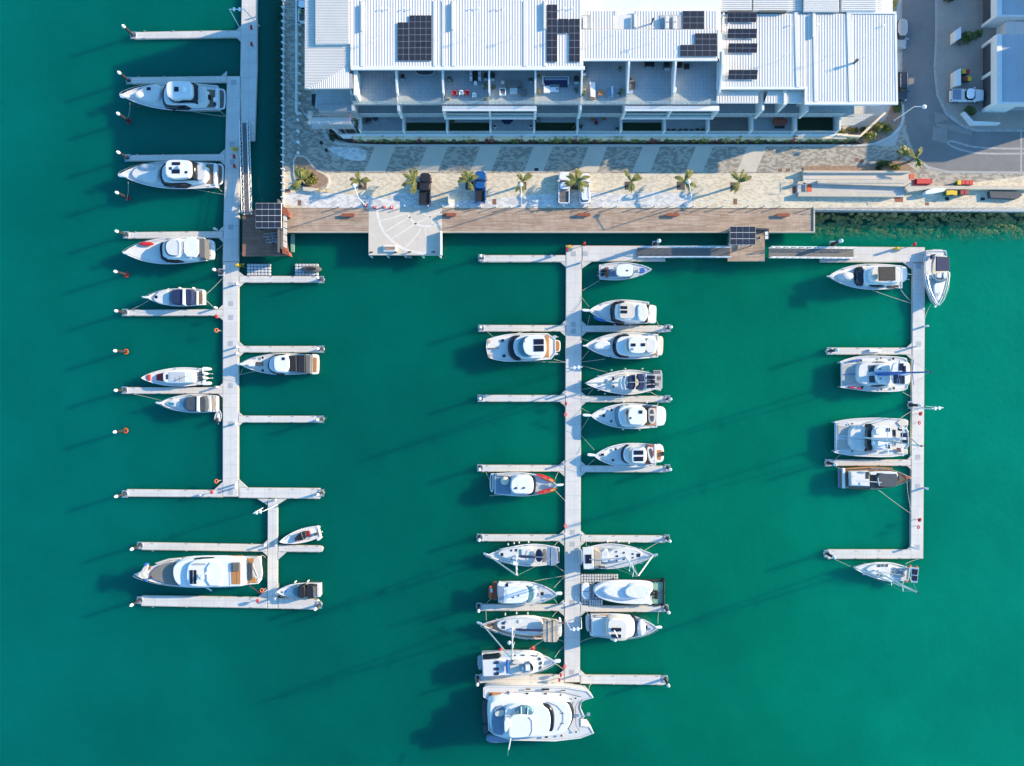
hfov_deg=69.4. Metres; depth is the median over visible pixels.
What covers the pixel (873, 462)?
finger pontoon
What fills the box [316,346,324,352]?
mooring pile
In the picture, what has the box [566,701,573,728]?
saloon windows
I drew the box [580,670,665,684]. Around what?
finger pontoon
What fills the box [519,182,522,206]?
street lamp
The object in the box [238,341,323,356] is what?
finger pontoon
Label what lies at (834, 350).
mooring pile
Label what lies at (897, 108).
shrub
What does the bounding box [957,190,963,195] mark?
wheelie bin
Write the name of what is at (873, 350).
dock box
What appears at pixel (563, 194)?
pickup truck
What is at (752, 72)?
apartment building
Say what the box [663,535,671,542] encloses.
mooring pile
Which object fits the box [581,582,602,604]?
float dock
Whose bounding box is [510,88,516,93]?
coffee table
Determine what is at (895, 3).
shrub
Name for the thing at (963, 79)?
wheelie bin
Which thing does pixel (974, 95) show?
tray pickup
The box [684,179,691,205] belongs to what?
street lamp
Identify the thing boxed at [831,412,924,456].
sailing catamaran
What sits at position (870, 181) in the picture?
access ramp
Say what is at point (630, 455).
flybridge yacht
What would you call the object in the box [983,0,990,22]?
garage door
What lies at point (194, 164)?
flybridge windows
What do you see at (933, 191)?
covered trailer
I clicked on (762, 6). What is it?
building
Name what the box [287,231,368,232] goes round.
boardwalk edge
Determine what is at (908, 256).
walkway pontoon
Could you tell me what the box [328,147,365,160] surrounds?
paving inlay
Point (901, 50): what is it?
road edge
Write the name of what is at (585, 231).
boardwalk edge
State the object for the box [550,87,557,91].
coffee table
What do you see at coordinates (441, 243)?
jetty screen
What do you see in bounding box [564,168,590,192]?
palm tree
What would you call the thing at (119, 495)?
mooring pile
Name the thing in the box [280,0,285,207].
quay parapet
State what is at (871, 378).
front window
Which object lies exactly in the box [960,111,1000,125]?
boundary wall
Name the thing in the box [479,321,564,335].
finger pontoon
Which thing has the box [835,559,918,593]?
sailing yacht
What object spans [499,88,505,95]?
armchair
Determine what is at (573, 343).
walkway pontoon
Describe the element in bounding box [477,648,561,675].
trawler yacht
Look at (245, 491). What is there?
finger pontoon
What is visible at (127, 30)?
mooring pile
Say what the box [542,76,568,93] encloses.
corner sofa
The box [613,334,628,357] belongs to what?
windows
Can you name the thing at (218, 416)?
tender
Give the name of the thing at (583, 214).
bench
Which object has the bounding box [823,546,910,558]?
finger pontoon
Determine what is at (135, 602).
mooring pile
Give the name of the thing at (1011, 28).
link building
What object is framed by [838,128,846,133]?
shrub
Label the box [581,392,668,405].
finger pontoon
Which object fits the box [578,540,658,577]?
sailing yacht
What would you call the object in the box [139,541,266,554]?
finger pontoon
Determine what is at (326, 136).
kerb
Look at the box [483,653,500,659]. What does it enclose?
side window
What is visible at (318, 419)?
mooring pile
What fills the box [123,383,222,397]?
finger pontoon
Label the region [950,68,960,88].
pier wall
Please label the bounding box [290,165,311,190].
palm tree
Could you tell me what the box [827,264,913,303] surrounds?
motor yacht
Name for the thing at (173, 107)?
windows
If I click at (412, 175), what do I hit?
palm tree
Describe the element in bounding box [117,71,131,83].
mooring pile
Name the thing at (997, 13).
house
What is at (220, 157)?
finger pontoon
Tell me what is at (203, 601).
finger pontoon
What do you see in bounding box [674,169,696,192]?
palm tree
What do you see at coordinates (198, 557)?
windows
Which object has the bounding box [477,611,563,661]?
sailing yacht
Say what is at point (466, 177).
palm tree
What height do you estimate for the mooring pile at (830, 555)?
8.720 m
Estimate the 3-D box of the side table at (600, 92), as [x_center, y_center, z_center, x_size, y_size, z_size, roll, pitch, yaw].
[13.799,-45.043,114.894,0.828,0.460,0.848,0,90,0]
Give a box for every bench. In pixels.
[342,213,354,216]
[383,245,396,251]
[443,213,455,216]
[578,213,589,216]
[667,213,679,215]
[777,213,789,216]
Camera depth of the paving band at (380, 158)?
123.52 m
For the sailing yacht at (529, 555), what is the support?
on the water
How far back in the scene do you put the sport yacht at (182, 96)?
123.46 m
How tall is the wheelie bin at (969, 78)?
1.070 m
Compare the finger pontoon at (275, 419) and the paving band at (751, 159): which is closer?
the paving band at (751, 159)
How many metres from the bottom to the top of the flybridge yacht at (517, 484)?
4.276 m
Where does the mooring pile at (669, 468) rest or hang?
in the water
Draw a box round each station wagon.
[578,173,591,204]
[898,71,909,101]
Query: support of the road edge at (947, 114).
on the quay
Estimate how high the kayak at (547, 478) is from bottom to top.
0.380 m
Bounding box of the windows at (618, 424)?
[615,405,622,426]
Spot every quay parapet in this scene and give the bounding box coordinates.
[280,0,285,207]
[815,207,1023,212]
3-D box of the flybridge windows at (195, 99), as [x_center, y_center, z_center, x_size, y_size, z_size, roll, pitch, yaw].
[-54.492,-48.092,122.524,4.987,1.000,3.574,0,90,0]
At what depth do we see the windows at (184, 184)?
123.30 m
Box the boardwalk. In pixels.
[287,208,812,231]
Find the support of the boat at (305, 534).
on the water
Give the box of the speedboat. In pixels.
[141,367,212,386]
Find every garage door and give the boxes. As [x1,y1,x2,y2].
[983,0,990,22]
[983,43,990,75]
[983,75,990,107]
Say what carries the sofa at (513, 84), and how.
on the apartment building at (752, 72)
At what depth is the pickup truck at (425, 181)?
122.46 m
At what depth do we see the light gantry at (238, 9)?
120.12 m
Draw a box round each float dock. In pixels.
[247,264,270,275]
[295,264,318,275]
[581,574,617,581]
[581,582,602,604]
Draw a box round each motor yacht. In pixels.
[133,555,264,591]
[486,576,563,604]
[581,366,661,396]
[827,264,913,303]
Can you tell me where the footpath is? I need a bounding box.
[936,0,1023,128]
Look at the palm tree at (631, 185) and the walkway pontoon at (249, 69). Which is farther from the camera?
the walkway pontoon at (249, 69)
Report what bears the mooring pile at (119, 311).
in the water
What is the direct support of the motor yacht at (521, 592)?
on the water
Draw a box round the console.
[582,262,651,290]
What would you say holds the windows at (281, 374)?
in the launch
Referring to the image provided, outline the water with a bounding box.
[0,0,1023,765]
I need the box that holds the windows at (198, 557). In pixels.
[194,557,214,559]
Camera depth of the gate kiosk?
123.72 m
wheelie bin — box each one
[943,190,949,195]
[954,180,960,185]
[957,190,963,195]
[961,76,966,82]
[965,76,971,82]
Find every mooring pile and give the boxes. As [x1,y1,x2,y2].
[113,270,128,276]
[113,349,128,353]
[113,428,127,433]
[114,230,128,238]
[114,309,127,315]
[114,387,127,393]
[114,490,127,497]
[115,191,129,200]
[116,112,131,123]
[116,151,130,161]
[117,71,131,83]
[121,24,136,38]
[129,597,142,606]
[130,542,142,550]
[212,268,223,275]
[313,601,321,610]
[316,276,323,282]
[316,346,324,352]
[316,416,323,422]
[316,489,324,496]
[475,674,480,686]
[476,534,482,541]
[476,603,482,612]
[652,239,660,245]
[662,604,669,613]
[662,675,669,687]
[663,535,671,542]
[664,395,671,401]
[664,464,671,470]
[665,325,672,331]
[823,550,835,558]
[824,459,836,465]
[826,347,838,354]
[829,239,842,247]
[908,401,921,408]
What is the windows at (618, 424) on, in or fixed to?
in the flybridge yacht at (638, 416)
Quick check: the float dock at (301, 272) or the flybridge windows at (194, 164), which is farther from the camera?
the float dock at (301, 272)
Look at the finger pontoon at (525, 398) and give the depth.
125.22 m
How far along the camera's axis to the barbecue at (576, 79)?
113.97 m
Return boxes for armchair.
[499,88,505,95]
[520,88,526,96]
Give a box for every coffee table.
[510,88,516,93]
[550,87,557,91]
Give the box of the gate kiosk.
[725,226,768,261]
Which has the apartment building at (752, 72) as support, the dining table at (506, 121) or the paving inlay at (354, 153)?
the dining table at (506, 121)
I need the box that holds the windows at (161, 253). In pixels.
[160,241,183,262]
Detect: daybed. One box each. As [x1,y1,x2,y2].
[590,81,594,99]
[607,86,612,96]
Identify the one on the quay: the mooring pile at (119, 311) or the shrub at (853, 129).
the shrub at (853, 129)
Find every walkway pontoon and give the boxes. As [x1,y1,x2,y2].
[223,76,240,261]
[223,262,239,496]
[240,0,257,141]
[258,499,285,608]
[564,245,581,681]
[582,246,664,267]
[819,246,924,269]
[909,263,924,558]
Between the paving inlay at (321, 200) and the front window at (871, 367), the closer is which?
the front window at (871, 367)
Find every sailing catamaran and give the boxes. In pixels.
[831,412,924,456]
[837,355,931,396]
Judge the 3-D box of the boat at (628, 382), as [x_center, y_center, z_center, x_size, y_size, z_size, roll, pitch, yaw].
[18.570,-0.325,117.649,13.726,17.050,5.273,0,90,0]
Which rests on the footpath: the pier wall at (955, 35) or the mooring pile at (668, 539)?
the pier wall at (955, 35)
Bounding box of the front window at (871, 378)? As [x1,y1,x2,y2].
[869,376,874,382]
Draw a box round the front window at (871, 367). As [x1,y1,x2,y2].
[868,365,874,371]
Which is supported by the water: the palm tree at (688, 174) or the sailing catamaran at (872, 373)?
the sailing catamaran at (872, 373)
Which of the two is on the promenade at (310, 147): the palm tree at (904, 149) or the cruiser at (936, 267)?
the palm tree at (904, 149)
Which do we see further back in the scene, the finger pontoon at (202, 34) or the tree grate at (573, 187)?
the finger pontoon at (202, 34)
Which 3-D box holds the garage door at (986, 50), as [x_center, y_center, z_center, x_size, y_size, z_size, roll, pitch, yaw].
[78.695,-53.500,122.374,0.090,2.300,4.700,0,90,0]
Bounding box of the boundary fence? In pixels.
[295,0,301,114]
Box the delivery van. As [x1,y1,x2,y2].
[897,18,908,49]
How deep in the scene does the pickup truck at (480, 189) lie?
122.47 m
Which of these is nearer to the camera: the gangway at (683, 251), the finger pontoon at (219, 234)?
the gangway at (683, 251)
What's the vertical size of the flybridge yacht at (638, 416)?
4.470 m
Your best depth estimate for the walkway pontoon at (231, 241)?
125.22 m
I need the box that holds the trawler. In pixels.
[835,466,911,513]
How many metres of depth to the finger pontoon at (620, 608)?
125.22 m
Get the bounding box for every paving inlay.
[284,192,400,207]
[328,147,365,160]
[391,193,433,206]
[440,192,691,206]
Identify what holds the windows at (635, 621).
in the flybridge yacht at (614, 627)
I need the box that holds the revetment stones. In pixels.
[815,212,1023,233]
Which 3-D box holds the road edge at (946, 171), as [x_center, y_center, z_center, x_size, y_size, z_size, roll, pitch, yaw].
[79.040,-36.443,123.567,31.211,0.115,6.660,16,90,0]
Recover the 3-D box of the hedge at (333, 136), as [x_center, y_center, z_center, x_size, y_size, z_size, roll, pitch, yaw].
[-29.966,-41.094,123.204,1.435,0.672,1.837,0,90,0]
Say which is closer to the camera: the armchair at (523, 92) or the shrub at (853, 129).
the armchair at (523, 92)
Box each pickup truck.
[297,0,304,23]
[418,173,431,205]
[473,171,487,203]
[557,172,569,204]
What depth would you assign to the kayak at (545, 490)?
123.46 m
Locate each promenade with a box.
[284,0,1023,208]
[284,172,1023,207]
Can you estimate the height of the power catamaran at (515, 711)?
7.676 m
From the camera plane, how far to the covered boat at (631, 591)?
123.74 m
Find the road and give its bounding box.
[902,0,1023,170]
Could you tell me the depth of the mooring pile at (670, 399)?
125.10 m
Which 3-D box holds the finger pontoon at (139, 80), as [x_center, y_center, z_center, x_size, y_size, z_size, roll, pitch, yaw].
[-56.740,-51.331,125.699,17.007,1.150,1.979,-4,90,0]
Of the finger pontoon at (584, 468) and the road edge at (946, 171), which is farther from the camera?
the finger pontoon at (584, 468)
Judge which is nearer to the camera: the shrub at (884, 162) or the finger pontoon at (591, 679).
the shrub at (884, 162)
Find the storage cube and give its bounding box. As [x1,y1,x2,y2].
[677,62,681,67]
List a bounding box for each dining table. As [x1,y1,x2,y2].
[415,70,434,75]
[472,70,477,82]
[502,119,512,123]
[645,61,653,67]
[772,117,787,127]
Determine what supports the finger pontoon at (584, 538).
on the water
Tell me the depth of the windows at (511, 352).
123.21 m
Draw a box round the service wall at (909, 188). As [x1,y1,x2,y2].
[903,182,1023,192]
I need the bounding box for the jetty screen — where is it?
[440,231,441,255]
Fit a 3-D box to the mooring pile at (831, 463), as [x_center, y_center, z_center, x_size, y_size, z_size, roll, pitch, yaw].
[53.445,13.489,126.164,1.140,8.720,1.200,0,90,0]
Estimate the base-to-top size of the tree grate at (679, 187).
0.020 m
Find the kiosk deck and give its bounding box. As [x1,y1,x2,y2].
[240,199,291,256]
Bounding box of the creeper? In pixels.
[698,137,709,143]
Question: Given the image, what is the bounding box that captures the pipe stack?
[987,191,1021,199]
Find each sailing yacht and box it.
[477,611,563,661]
[483,541,562,576]
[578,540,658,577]
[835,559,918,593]
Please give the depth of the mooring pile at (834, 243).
123.75 m
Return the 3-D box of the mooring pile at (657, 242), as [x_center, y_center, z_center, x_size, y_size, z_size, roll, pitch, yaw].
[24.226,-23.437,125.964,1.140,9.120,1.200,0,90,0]
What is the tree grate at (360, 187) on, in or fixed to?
on the promenade at (768, 190)
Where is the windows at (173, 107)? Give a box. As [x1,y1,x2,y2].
[162,86,190,110]
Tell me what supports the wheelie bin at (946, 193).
on the promenade at (768, 190)
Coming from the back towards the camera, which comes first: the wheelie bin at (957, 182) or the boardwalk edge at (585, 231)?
the boardwalk edge at (585, 231)
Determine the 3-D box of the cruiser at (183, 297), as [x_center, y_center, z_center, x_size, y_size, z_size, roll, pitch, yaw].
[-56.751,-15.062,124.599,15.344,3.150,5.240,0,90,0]
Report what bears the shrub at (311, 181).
in the planter
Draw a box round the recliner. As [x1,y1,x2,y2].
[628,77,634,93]
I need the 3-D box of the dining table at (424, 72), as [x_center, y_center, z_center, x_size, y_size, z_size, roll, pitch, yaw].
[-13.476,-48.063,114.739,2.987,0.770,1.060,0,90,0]
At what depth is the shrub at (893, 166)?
123.11 m
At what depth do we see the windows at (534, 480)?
123.47 m
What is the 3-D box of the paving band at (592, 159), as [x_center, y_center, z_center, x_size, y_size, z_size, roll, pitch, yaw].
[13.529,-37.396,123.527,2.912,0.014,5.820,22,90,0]
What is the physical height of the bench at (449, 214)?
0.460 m
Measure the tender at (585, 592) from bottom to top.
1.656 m
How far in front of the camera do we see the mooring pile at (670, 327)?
124.85 m
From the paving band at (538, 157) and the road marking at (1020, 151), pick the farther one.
the road marking at (1020, 151)
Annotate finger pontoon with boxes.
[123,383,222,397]
[124,226,223,241]
[124,305,222,319]
[124,482,222,496]
[126,149,224,164]
[127,71,226,84]
[132,26,240,41]
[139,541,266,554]
[139,590,266,607]
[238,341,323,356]
[238,412,323,425]
[239,271,324,286]
[239,480,323,498]
[278,545,323,558]
[278,598,322,609]
[476,670,563,682]
[477,599,563,615]
[478,391,564,405]
[478,461,563,475]
[479,255,565,266]
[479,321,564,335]
[480,530,563,544]
[580,460,667,476]
[580,530,666,545]
[580,605,664,616]
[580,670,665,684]
[581,321,669,336]
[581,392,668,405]
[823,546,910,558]
[825,343,911,359]
[825,455,911,469]
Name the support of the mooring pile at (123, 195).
in the water
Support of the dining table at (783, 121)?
on the apartment building at (752, 72)
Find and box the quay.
[285,0,1023,218]
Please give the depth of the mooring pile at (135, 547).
124.33 m
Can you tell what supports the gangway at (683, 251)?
on the walkway pontoon at (590, 254)
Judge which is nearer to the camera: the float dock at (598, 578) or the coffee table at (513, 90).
the coffee table at (513, 90)
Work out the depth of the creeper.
122.76 m
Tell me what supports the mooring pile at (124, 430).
in the water
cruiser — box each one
[133,279,221,308]
[135,394,219,412]
[275,580,321,598]
[923,249,949,316]
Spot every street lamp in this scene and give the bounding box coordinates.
[352,184,364,204]
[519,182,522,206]
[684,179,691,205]
[893,105,926,121]
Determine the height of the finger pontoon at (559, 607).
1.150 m
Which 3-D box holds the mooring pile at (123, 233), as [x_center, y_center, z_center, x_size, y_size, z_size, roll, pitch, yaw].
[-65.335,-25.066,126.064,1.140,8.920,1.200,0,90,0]
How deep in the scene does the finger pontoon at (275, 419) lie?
125.22 m
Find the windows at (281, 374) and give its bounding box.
[268,354,285,375]
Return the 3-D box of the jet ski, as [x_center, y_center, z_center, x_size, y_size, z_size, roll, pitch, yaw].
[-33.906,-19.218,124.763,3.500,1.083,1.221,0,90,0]
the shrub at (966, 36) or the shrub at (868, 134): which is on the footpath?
the shrub at (966, 36)
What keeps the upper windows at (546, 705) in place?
in the power catamaran at (515, 711)
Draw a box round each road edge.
[901,0,901,103]
[903,122,1023,173]
[933,0,1023,131]
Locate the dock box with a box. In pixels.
[868,349,879,351]
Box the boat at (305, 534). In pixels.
[279,525,322,543]
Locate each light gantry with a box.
[229,7,259,26]
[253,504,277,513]
[565,618,581,630]
[914,406,943,409]
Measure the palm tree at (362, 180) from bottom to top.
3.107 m
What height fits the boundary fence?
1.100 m
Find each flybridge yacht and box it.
[122,237,218,263]
[486,472,563,495]
[580,401,665,431]
[581,332,662,361]
[581,613,661,641]
[582,298,658,326]
[586,441,663,467]
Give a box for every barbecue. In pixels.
[490,72,494,80]
[574,76,578,83]
[664,61,669,70]
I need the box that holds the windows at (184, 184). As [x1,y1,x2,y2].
[160,163,190,187]
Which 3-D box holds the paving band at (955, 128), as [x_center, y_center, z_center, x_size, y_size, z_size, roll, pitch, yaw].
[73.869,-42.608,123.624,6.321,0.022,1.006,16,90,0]
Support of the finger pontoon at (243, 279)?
on the water
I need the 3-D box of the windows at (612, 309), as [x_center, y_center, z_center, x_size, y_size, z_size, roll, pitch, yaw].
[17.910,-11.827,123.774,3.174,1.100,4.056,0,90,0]
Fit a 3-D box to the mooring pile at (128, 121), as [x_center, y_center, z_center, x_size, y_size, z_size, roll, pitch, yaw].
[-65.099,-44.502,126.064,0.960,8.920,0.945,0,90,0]
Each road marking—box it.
[947,140,1023,154]
[1020,132,1021,170]
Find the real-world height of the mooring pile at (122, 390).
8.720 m
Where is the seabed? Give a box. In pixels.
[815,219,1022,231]
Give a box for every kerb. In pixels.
[322,129,351,145]
[351,104,904,146]
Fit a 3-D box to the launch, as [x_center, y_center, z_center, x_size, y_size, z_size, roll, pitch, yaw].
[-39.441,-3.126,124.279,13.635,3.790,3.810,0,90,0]
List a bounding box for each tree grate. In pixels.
[358,182,366,189]
[465,182,472,189]
[571,184,578,189]
[677,182,684,189]
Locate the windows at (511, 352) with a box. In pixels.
[508,335,520,360]
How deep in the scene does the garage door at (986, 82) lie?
122.32 m
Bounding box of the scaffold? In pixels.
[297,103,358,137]
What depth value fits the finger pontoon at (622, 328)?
125.22 m
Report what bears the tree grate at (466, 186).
on the promenade at (768, 190)
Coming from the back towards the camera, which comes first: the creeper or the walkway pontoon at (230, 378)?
the walkway pontoon at (230, 378)
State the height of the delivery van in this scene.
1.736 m
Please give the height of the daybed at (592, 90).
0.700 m
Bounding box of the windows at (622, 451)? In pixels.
[621,445,628,463]
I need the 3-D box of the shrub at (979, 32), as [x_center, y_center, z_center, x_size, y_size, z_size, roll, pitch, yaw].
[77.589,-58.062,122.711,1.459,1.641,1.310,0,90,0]
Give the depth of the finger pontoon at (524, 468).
125.22 m
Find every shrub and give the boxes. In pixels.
[305,176,318,185]
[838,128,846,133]
[847,127,859,133]
[862,130,877,141]
[873,122,884,130]
[876,160,892,165]
[882,123,892,131]
[886,164,900,169]
[893,0,898,10]
[893,102,901,112]
[956,31,977,45]
[964,105,976,115]
[973,29,982,37]
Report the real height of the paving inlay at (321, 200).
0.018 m
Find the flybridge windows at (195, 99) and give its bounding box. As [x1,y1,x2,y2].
[169,82,198,103]
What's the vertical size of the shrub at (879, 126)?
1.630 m
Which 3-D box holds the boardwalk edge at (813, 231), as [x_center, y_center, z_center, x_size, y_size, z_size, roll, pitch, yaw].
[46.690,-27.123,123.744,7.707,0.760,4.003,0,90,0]
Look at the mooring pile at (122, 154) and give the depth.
124.48 m
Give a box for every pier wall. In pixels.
[950,27,960,44]
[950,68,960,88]
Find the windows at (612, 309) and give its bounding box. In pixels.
[610,301,624,324]
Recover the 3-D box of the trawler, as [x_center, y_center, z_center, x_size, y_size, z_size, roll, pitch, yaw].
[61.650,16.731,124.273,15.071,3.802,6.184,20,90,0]
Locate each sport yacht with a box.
[118,160,223,200]
[119,81,225,116]
[486,332,562,361]
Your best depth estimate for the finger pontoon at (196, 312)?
125.22 m
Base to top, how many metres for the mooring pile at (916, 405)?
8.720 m
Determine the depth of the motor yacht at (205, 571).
122.12 m
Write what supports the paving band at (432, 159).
on the promenade at (310, 147)
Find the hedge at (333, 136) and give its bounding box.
[329,131,335,141]
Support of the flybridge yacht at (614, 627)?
on the water
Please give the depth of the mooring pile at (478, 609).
125.00 m
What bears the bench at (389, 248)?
on the jetty
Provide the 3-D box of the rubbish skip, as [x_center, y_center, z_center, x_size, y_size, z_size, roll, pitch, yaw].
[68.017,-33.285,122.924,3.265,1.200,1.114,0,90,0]
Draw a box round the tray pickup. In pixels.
[949,87,983,102]
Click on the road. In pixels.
(917, 56)
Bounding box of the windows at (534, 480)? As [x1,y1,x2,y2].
[527,475,535,494]
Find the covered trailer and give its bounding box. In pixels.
[922,188,945,194]
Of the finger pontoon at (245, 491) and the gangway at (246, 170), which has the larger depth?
the finger pontoon at (245, 491)
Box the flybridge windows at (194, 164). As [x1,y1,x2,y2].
[168,161,197,180]
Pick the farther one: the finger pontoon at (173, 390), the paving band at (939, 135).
the finger pontoon at (173, 390)
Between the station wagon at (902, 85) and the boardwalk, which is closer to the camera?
the station wagon at (902, 85)
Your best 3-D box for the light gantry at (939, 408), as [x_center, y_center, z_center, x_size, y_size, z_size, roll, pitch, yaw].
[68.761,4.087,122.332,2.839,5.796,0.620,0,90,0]
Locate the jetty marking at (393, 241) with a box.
[376,210,440,253]
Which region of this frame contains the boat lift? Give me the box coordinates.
[613,578,664,605]
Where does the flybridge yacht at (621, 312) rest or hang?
on the water
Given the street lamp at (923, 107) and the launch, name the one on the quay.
the street lamp at (923, 107)
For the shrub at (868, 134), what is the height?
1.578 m
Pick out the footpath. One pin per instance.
(964, 15)
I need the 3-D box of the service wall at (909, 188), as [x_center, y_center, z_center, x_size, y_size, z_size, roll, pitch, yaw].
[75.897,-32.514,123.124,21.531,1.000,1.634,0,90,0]
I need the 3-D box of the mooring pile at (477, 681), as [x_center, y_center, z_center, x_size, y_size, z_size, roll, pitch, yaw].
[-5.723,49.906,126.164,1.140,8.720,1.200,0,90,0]
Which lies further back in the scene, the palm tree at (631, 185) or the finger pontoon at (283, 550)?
the finger pontoon at (283, 550)
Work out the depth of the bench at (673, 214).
123.07 m
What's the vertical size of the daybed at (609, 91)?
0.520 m
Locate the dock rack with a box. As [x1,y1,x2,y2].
[589,599,601,605]
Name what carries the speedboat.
on the water
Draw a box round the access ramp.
[792,161,913,201]
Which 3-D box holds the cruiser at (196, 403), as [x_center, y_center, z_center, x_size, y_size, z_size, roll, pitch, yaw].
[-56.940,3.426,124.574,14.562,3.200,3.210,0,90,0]
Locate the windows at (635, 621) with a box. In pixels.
[630,614,636,636]
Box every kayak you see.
[536,474,554,481]
[537,488,555,493]
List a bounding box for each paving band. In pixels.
[365,146,394,171]
[418,147,446,171]
[470,147,500,171]
[524,147,552,171]
[579,147,606,171]
[633,147,659,171]
[687,147,712,171]
[737,147,765,171]
[932,127,946,142]
[934,112,947,122]
[936,124,971,134]
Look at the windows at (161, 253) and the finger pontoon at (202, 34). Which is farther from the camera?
the finger pontoon at (202, 34)
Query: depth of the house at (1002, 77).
119.70 m
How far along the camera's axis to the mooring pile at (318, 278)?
124.83 m
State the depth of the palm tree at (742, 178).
120.55 m
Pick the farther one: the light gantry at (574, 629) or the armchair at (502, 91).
the light gantry at (574, 629)
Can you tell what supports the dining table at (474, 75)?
on the apartment building at (752, 72)
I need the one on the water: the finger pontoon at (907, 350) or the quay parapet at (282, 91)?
the finger pontoon at (907, 350)
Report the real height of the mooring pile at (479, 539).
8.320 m
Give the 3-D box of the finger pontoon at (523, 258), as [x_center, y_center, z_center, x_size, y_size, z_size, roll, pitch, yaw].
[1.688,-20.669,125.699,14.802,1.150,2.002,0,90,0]
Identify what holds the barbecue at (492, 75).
on the apartment building at (752, 72)
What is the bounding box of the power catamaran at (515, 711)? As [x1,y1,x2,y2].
[482,682,593,749]
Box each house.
[981,0,1023,27]
[981,34,1023,111]
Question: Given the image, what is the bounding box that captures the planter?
[293,155,329,192]
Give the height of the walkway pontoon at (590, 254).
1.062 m
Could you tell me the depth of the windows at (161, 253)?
123.42 m
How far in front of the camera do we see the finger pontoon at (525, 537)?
125.22 m
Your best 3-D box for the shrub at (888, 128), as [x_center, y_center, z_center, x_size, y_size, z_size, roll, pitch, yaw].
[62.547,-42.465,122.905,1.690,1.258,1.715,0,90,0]
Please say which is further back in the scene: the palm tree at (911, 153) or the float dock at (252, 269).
the float dock at (252, 269)
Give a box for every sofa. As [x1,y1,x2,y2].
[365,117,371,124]
[506,81,521,88]
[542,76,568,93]
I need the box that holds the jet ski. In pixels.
[301,266,321,272]
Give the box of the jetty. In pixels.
[369,208,441,255]
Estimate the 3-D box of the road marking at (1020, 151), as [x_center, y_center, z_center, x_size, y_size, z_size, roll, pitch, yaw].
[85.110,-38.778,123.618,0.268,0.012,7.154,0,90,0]
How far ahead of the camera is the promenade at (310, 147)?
123.52 m
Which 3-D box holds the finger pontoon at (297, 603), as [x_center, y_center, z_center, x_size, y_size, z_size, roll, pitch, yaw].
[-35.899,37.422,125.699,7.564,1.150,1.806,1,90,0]
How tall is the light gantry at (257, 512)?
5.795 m
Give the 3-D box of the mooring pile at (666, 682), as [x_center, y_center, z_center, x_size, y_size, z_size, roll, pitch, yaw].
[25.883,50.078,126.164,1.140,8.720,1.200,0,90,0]
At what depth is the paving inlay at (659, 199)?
123.52 m
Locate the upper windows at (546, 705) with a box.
[543,703,554,730]
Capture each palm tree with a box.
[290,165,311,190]
[350,172,370,186]
[402,169,417,193]
[457,169,478,190]
[515,172,532,192]
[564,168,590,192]
[624,170,641,192]
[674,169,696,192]
[730,169,751,193]
[894,145,909,159]
[904,147,923,169]
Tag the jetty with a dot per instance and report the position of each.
(378, 239)
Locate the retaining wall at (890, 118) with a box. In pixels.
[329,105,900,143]
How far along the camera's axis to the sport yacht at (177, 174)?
123.45 m
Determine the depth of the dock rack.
125.10 m
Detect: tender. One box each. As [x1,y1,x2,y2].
[214,410,221,423]
[581,582,589,599]
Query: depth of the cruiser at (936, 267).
124.22 m
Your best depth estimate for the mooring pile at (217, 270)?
124.33 m
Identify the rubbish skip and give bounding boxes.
[911,179,931,185]
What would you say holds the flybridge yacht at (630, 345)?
on the water
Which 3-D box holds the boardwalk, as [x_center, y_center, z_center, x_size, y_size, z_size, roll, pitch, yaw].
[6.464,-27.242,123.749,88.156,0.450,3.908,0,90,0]
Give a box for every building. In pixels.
[305,0,364,138]
[349,0,897,139]
[721,0,881,13]
[996,21,1023,34]
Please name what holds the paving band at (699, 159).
on the promenade at (310, 147)
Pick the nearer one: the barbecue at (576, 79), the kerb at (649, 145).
the barbecue at (576, 79)
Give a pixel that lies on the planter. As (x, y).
(301, 161)
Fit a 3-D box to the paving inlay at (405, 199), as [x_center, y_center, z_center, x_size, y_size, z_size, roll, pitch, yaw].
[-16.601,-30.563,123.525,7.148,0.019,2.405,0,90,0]
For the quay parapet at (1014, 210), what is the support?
on the quay
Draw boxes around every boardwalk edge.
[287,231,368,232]
[442,231,728,232]
[769,208,814,232]
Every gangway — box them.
[239,120,251,214]
[637,246,731,257]
[769,246,856,258]
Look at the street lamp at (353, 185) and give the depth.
118.31 m
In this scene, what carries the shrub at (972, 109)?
on the footpath
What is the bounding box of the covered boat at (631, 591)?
[593,580,658,604]
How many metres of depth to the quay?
123.62 m
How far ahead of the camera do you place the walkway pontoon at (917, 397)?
125.22 m
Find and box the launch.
[237,353,318,375]
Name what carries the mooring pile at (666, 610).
in the water
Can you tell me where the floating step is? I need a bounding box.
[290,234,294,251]
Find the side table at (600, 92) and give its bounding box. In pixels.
[598,90,603,94]
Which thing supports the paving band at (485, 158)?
on the promenade at (310, 147)
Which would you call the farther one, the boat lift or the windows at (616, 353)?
the boat lift

